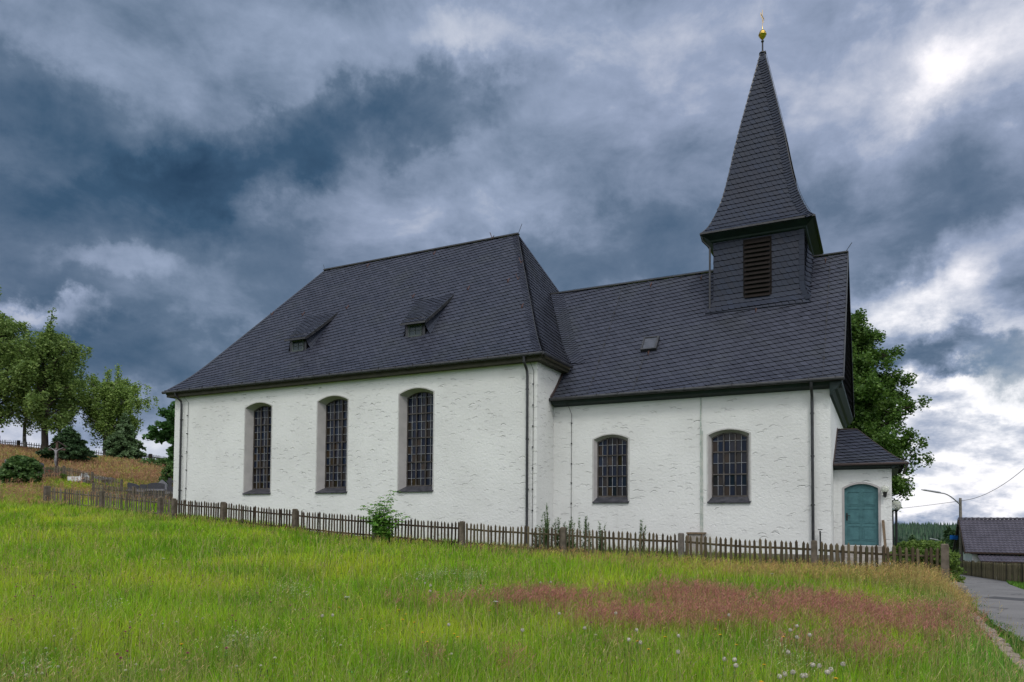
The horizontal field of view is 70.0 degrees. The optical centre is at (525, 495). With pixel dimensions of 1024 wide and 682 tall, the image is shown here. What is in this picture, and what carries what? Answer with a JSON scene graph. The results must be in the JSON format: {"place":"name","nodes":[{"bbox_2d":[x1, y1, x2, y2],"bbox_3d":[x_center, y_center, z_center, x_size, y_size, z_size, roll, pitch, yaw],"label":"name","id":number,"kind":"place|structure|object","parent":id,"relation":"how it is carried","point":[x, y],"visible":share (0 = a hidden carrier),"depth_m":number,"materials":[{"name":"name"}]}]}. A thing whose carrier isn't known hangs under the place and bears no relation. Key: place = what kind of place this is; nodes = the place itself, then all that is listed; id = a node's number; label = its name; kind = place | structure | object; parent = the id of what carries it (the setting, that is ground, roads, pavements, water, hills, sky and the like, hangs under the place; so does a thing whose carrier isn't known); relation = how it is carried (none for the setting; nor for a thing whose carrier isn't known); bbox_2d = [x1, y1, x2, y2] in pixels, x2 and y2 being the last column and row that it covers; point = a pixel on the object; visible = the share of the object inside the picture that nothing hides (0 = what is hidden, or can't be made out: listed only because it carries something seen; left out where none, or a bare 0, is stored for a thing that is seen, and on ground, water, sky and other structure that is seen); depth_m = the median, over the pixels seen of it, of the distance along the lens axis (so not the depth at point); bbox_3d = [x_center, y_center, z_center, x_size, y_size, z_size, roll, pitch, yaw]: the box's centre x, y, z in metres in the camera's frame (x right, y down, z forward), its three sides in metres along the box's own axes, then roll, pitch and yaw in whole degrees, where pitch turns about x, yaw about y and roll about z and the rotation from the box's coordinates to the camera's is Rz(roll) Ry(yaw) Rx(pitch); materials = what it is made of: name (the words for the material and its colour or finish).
{"place":"outdoors","nodes":[
{"label":"outdoors","id":0,"kind":"place"},
{"bbox_2d":[0,445,1023,681],"bbox_3d":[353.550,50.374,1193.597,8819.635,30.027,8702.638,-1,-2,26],"label":"ground","id":1,"kind":"structure","parent":0,"point":[412,599],"depth_m":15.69,"materials":[{"name":"green plant"}]},
{"bbox_2d":[0,468,16,483],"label":"leafy shrub","id":2,"kind":"object","parent":1,"relation":"on","point":[3,471],"visible":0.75,"depth_m":56.63,"materials":[{"name":"green plant"}]},
{"bbox_2d":[0,285,31,432],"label":"birch tree","id":3,"kind":"object","parent":1,"relation":"on","point":[9,326],"visible":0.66,"depth_m":79.39,"materials":[{"name":"green plant"}]},
{"bbox_2d":[0,455,43,483],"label":"leafy shrub","id":4,"kind":"object","parent":1,"relation":"on","point":[24,468],"visible":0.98,"depth_m":57.35,"materials":[{"name":"green plant"}]},
{"bbox_2d":[0,331,56,446],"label":"birch tree","id":5,"kind":"object","parent":1,"relation":"on","point":[25,420],"visible":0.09,"depth_m":83.94,"materials":[{"name":"green plant"}]},
{"bbox_2d":[0,307,94,449],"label":"birch tree","id":6,"kind":"object","parent":1,"relation":"on","point":[48,348],"visible":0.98,"depth_m":79.40,"materials":[{"name":"green plant"}]},
{"bbox_2d":[47,441,66,475],"bbox_3d":[-39.834,-3.090,61.975,1.616,3.060,0.390,0,-2,0],"label":"wooden crucifix","id":7,"kind":"object","parent":1,"relation":"on","point":[56,449],"visible":1,"depth_m":61.99,"materials":[{"name":"paint"}]},
{"bbox_2d":[58,473,67,478],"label":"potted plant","id":8,"kind":"object","parent":1,"relation":"on","point":[63,476],"visible":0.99,"depth_m":59.85,"materials":[{"name":"green plant"}]},
{"bbox_2d":[35,425,98,460],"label":"spruce tree","id":9,"kind":"object","parent":1,"relation":"on","point":[69,437],"visible":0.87,"depth_m":73.23,"materials":[{"name":"green plant"}]},
{"bbox_2d":[36,334,100,434],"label":"birch tree","id":10,"kind":"object","parent":1,"relation":"on","point":[92,380],"visible":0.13,"depth_m":86.62,"materials":[{"name":"green plant"}]},
{"bbox_2d":[67,476,85,481],"bbox_3d":[-36.761,-1.022,60.009,1.734,0.998,0.950,0,-2,0],"label":"gravestone","id":11,"kind":"object","parent":1,"relation":"on","point":[70,477],"visible":0.25,"depth_m":59.77,"materials":[{"name":"white stone"}]},
{"bbox_2d":[34,466,122,489],"bbox_3d":[-39.134,-1.285,60.968,15.396,2.861,0.157,0,-2,23],"label":"picket fence","id":12,"kind":"object","parent":1,"relation":"on","point":[64,469],"visible":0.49,"depth_m":59.56,"materials":[{"name":"brown wood"}]},
{"bbox_2d":[0,440,163,458],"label":"picket fence","id":13,"kind":"object","parent":1,"relation":"on","point":[17,443],"visible":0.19,"depth_m":90.08,"materials":[{"name":"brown wood"}]},
{"bbox_2d":[71,366,136,454],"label":"birch tree","id":14,"kind":"object","parent":1,"relation":"on","point":[93,409],"visible":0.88,"depth_m":85.05,"materials":[{"name":"green plant"}]},
{"bbox_2d":[43,486,170,518],"bbox_3d":[-19.880,0.461,34.521,9.291,1.938,0.241,-1,-2,26],"label":"picket fence","id":15,"kind":"object","parent":1,"relation":"on","point":[102,496],"visible":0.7,"depth_m":34.47,"materials":[{"name":"brown wood"}]},
{"bbox_2d":[79,363,158,439],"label":"birch tree","id":16,"kind":"object","parent":1,"relation":"on","point":[135,388],"visible":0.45,"depth_m":88.38,"materials":[{"name":"green plant"}]},
{"bbox_2d":[102,411,147,459],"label":"spruce tree","id":17,"kind":"object","parent":1,"relation":"on","point":[121,441],"visible":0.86,"depth_m":83.40,"materials":[{"name":"green plant"}]},
{"bbox_2d":[92,483,172,506],"bbox_3d":[-23.371,0.147,43.503,9.359,1.939,0.160,-1,-3,33],"label":"picket fence","id":18,"kind":"object","parent":1,"relation":"on","point":[134,491],"visible":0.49,"depth_m":43.45,"materials":[{"name":"brown wood"}]},
{"bbox_2d":[127,482,139,496],"bbox_3d":[-28.480,-0.150,52.994,0.919,1.528,0.342,0,-2,0],"label":"gravestone","id":19,"kind":"object","parent":1,"relation":"on","point":[129,485],"visible":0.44,"depth_m":52.92,"materials":[{"name":"stone"}]},
{"bbox_2d":[139,484,146,496],"bbox_3d":[-27.755,-0.050,52.991,0.498,1.464,0.342,0,-2,0],"label":"gravestone","id":20,"kind":"object","parent":1,"relation":"on","point":[143,486],"visible":0.39,"depth_m":52.92,"materials":[{"name":"stone"}]},
{"bbox_2d":[135,457,170,466],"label":"leafy shrub","id":21,"kind":"object","parent":1,"relation":"on","point":[162,461],"visible":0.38,"depth_m":79.18,"materials":[{"name":"green plant"}]},
{"bbox_2d":[145,483,166,499],"bbox_3d":[-26.831,-0.074,52.990,1.379,1.681,0.342,0,-2,0],"label":"gravestone","id":22,"kind":"object","parent":1,"relation":"on","point":[157,486],"visible":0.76,"depth_m":52.92,"materials":[{"name":"stone"}]},
{"bbox_2d":[142,401,174,463],"bbox_3d":[-29.092,-5.247,61.921,4.688,7.379,5.289,-1,-2,26],"label":"maple tree","id":23,"kind":"object","parent":1,"relation":"on","point":[166,432],"visible":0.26,"depth_m":60.50,"materials":[{"name":"green plant"}]},
{"bbox_2d":[158,480,167,491],"bbox_3d":[-28.393,-0.330,56.995,0.906,1.733,0.342,0,-2,0],"label":"gravestone","id":24,"kind":"object","parent":1,"relation":"on","point":[164,482],"visible":0.23,"depth_m":56.93,"materials":[{"name":"grey stone"}]},
{"bbox_2d":[157,463,173,485],"bbox_3d":[-29.193,-1.235,60.037,2.318,2.810,1.913,-1,-2,26],"label":"leafy shrub","id":25,"kind":"object","parent":1,"relation":"on","point":[165,476],"visible":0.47,"depth_m":59.66,"materials":[{"name":"green plant"}]},
{"bbox_2d":[165,487,172,500],"bbox_3d":[-24.675,0.149,50.989,0.811,1.486,0.342,0,-2,0],"label":"gravestone","id":26,"kind":"object","parent":1,"relation":"on","point":[169,489],"visible":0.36,"depth_m":50.92,"materials":[{"name":"stone"}]},
{"bbox_2d":[167,478,172,486],"bbox_3d":[-25.348,-0.536,52.014,0.421,1.369,0.143,0,-2,0],"label":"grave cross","id":27,"kind":"object","parent":1,"relation":"on","point":[169,481],"visible":0.61,"depth_m":51.96,"materials":[{"name":"stone"}]},
{"bbox_2d":[358,490,409,543],"bbox_3d":[-5.344,0.818,27.232,2.472,2.070,1.106,-1,-2,26],"label":"elder sapling","id":28,"kind":"object","parent":1,"relation":"on","point":[381,530],"visible":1,"depth_m":27.15,"materials":[{"name":"green plant"}]},
{"bbox_2d":[1,494,1001,625],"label":"straw grass","id":29,"kind":"structure","parent":1,"relation":"on","point":[930,575],"depth_m":18.92,"materials":[{"name":"beige plant"}]},
{"bbox_2d":[0,443,1009,680],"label":"red grass","id":30,"kind":"structure","parent":1,"relation":"on","point":[832,601],"depth_m":12.44,"materials":[{"name":"red plant"}]},
{"bbox_2d":[161,10,908,567],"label":"church","id":31,"kind":"structure","parent":1,"relation":"on","point":[497,380],"depth_m":29.03,"materials":[{"name":"paint"}]},
{"bbox_2d":[242,402,272,494],"bbox_3d":[-12.378,-2.187,34.124,1.765,4.318,0.521,-1,-2,26],"label":"window","id":32,"kind":"structure","parent":31,"relation":"in","point":[257,464],"depth_m":34.39,"materials":[{"name":"grey glass"}]},
{"bbox_2d":[315,395,348,492],"bbox_3d":[-8.411,-2.237,32.187,1.795,4.328,0.522,-1,-2,26],"label":"window","id":33,"kind":"structure","parent":31,"relation":"in","point":[332,424],"depth_m":32.44,"materials":[{"name":"grey glass"}]},
{"bbox_2d":[397,387,434,491],"bbox_3d":[-4.453,-2.287,30.254,1.805,4.338,0.521,-1,-2,26],"label":"window","id":34,"kind":"structure","parent":31,"relation":"in","point":[416,405],"depth_m":30.49,"materials":[{"name":"black glass"}]},
{"bbox_2d":[592,433,629,502],"bbox_3d":[3.285,-1.031,28.043,1.505,2.668,0.318,-1,-2,26],"label":"window","id":35,"kind":"structure","parent":31,"relation":"in","point":[610,452],"depth_m":28.17,"materials":[{"name":"grey glass"}]},
{"bbox_2d":[707,428,750,502],"bbox_3d":[7.261,-1.050,26.101,1.555,2.678,0.320,-1,-2,26],"label":"window","id":36,"kind":"structure","parent":31,"relation":"in","point":[728,449],"depth_m":26.21,"materials":[{"name":"grey glass"}]},
{"bbox_2d":[844,484,878,544],"bbox_3d":[11.672,0.675,25.425,1.070,2.130,0.123,-1,-2,26],"label":"door","id":37,"kind":"structure","parent":31,"relation":"in","point":[861,500],"depth_m":25.43,"materials":[{"name":"teal paint"}]},
{"bbox_2d":[892,509,893,545],"bbox_3d":[17.048,1.822,33.952,0.400,2.974,0.396,-1,-2,26],"label":"downpipe","id":38,"kind":"object","parent":31,"relation":"attached to","point":[892,527],"visible":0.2,"depth_m":33.92,"materials":[{"name":"white metal"}]},
{"bbox_2d":[533,525,542,551],"bbox_3d":[0.415,1.548,26.166,0.528,0.992,0.409,-1,-2,26],"label":"tall weed","id":39,"kind":"object","parent":1,"relation":"on","point":[537,538],"visible":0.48,"depth_m":26.15,"materials":[{"name":"green plant"}]},
{"bbox_2d":[539,513,550,546],"bbox_3d":[0.629,1.346,26.092,0.516,1.408,0.439,-1,-2,26],"label":"tall weed","id":40,"kind":"object","parent":1,"relation":"on","point":[547,525],"visible":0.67,"depth_m":26.04,"materials":[{"name":"green plant"}]},
{"bbox_2d":[543,505,550,544],"bbox_3d":[0.768,1.159,26.540,0.384,1.787,0.429,2,-3,-33],"label":"tall weed","id":41,"kind":"object","parent":1,"relation":"on","point":[547,521],"visible":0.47,"depth_m":26.54,"materials":[{"name":"green plant"}]},
{"bbox_2d":[552,517,560,546],"bbox_3d":[1.129,1.425,26.946,0.428,1.262,0.396,0,-2,1],"label":"tall weed","id":42,"kind":"object","parent":1,"relation":"on","point":[558,525],"visible":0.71,"depth_m":26.90,"materials":[{"name":"green plant"}]},
{"bbox_2d":[171,498,949,582],"bbox_3d":[-2.265,1.414,25.880,29.920,2.850,0.226,-1,-2,26],"label":"picket fence","id":43,"kind":"object","parent":1,"relation":"on","point":[562,534],"visible":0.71,"depth_m":24.07,"materials":[{"name":"wood"}]},
{"bbox_2d":[563,521,571,547],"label":"tall weed","id":44,"kind":"object","parent":1,"relation":"on","point":[567,531],"visible":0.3,"depth_m":26.69,"materials":[{"name":"green plant"}]},
{"bbox_2d":[568,516,575,548],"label":"tall weed","id":45,"kind":"object","parent":1,"relation":"on","point":[569,527],"visible":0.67,"depth_m":25.64,"materials":[{"name":"green plant"}]},
{"bbox_2d":[578,515,587,553],"bbox_3d":[2.018,1.400,25.920,0.515,1.362,0.350,-1,-2,26],"label":"tall weed","id":46,"kind":"object","parent":1,"relation":"on","point":[585,522],"visible":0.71,"depth_m":25.85,"materials":[{"name":"green plant"}]},
{"bbox_2d":[586,522,594,549],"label":"tall weed","id":47,"kind":"object","parent":1,"relation":"on","point":[588,534],"visible":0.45,"depth_m":26.32,"materials":[{"name":"green plant"}]},
{"bbox_2d":[598,521,606,550],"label":"tall weed","id":48,"kind":"object","parent":1,"relation":"on","point":[599,540],"visible":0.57,"depth_m":25.07,"materials":[{"name":"green plant"}]},
{"bbox_2d":[639,640,641,676],"bbox_3d":[1.254,1.829,8.003,0.040,0.475,0.042,-1,-2,31],"label":"dandelion clock","id":49,"kind":"object","parent":1,"relation":"on","point":[640,643],"visible":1,"depth_m":8.01,"materials":[{"name":"plant"}]},
{"bbox_2d":[637,519,646,551],"bbox_3d":[3.968,1.465,25.014,0.437,1.321,0.386,-1,-2,26],"label":"tall weed","id":50,"kind":"object","parent":1,"relation":"on","point":[640,520],"visible":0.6,"depth_m":25.00,"materials":[{"name":"green plant"}]},
{"bbox_2d":[686,532,705,554],"bbox_3d":[6.087,1.893,26.096,0.580,1.130,0.570,-1,-2,26],"label":"meter box","id":51,"kind":"object","parent":1,"relation":"on","point":[693,535],"visible":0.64,"depth_m":25.91,"materials":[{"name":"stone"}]},
{"bbox_2d":[882,520,886,562],"bbox_3d":[12.166,1.574,24.764,0.090,1.463,0.415,0,-2,10],"label":"wooden plank","id":52,"kind":"object","parent":1,"relation":"on","point":[884,533],"visible":0.79,"depth_m":24.80,"materials":[{"name":"brown wood"}]},
{"bbox_2d":[847,308,934,511],"bbox_3d":[22.942,-6.217,52.489,12.073,19.360,10.513,2,-3,-39],"label":"linden tree","id":53,"kind":"object","parent":1,"relation":"on","point":[878,397],"visible":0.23,"depth_m":49.82,"materials":[{"name":"green plant"}]},
{"bbox_2d":[892,501,901,545],"bbox_3d":[15.192,1.540,29.959,0.400,2.611,0.396,-1,-2,26],"label":"park lamp","id":54,"kind":"object","parent":1,"relation":"on","point":[896,506],"visible":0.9,"depth_m":29.92,"materials":[{"name":"white metal"}]},
{"bbox_2d":[908,534,916,540],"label":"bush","id":55,"kind":"object","parent":1,"relation":"on","point":[912,538],"visible":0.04,"depth_m":149.77,"materials":[{"name":"green plant"}]},
{"bbox_2d":[880,539,966,582],"bbox_3d":[11.634,2.076,21.451,2.293,1.550,2.491,-1,-2,26],"label":"rounded hedge","id":56,"kind":"object","parent":1,"relation":"on","point":[921,545],"visible":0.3,"depth_m":21.01,"materials":[{"name":"green plant"}]},
{"bbox_2d":[894,521,956,544],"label":"forest","id":57,"kind":"object","parent":1,"relation":"on","point":[919,531],"visible":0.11,"depth_m":338.40,"materials":[{"name":"green plant"}]},
{"bbox_2d":[921,489,962,560],"bbox_3d":[33.854,2.971,59.435,4.019,6.845,0.310,1,-2,-14],"label":"street lamp","id":58,"kind":"object","parent":1,"relation":"on","point":[960,540],"visible":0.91,"depth_m":59.78,"materials":[{"name":"grey metal"}]},
{"bbox_2d":[950,535,957,539],"bbox_3d":[35.087,3.463,59.900,0.688,0.372,0.030,0,-2,0],"label":"street sign","id":59,"kind":"object","parent":58,"relation":"attached to","point":[955,537],"visible":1,"depth_m":59.88,"materials":[{"name":"blue metal"}]},
{"bbox_2d":[962,470,1021,500],"bbox_3d":[33.964,-1.671,51.997,0.034,3.675,16.546,0,-2,13],"label":"overhead wire","id":60,"kind":"object","parent":58,"relation":"attached to","point":[994,489],"visible":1,"depth_m":53.62,"materials":[{"name":"black metal"}]},
{"bbox_2d":[940,525,951,543],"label":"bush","id":61,"kind":"object","parent":1,"relation":"on","point":[947,531],"visible":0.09,"depth_m":119.83,"materials":[{"name":"green plant"}]},
{"bbox_2d":[945,529,958,562],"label":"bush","id":62,"kind":"object","parent":1,"relation":"on","point":[950,542],"visible":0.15,"depth_m":111.61,"materials":[{"name":"green plant"}]},
{"bbox_2d":[950,580,970,610],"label":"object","id":63,"kind":"structure","parent":1,"relation":"on","point":[963,585],"depth_m":19.01,"materials":[{"name":"stone"}]},
{"bbox_2d":[953,517,1023,574],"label":"tiled house","id":64,"kind":"structure","parent":1,"relation":"on","point":[996,540],"depth_m":57.40,"materials":[{"name":"grey tile"}]},
{"bbox_2d":[955,560,1023,582],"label":"picket fence","id":65,"kind":"object","parent":1,"relation":"on","point":[1006,571],"visible":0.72,"depth_m":46.49,"materials":[{"name":"brown wood"}]},
{"bbox_2d":[967,575,1023,655],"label":"verge weeds","id":66,"kind":"object","parent":1,"relation":"on","point":[1018,584],"visible":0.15,"depth_m":15.32,"materials":[{"name":"green plant"}]},
{"bbox_2d":[1006,653,1020,658],"bbox_3d":[7.243,2.461,10.905,0.258,0.172,0.306,-1,-2,26],"label":"kerb stone","id":67,"kind":"object","parent":1,"relation":"on","point":[1012,655],"visible":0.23,"depth_m":10.87,"materials":[{"name":"stone"}]},
{"bbox_2d":[0,0,1023,524],"label":"sky","id":68,"kind":"structure","parent":0,"point":[173,173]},
{"bbox_2d":[960,574,1023,639],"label":"road","id":69,"kind":"structure","parent":0,"point":[1013,610],"depth_m":24.23,"materials":[{"name":"grey asphalt"}]},
{"bbox_2d":[984,596,1023,600],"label":"road patch","id":70,"kind":"object","parent":69,"relation":"on","point":[1009,598],"visible":1,"depth_m":25.80,"materials":[{"name":"grey asphalt"}]}
]}

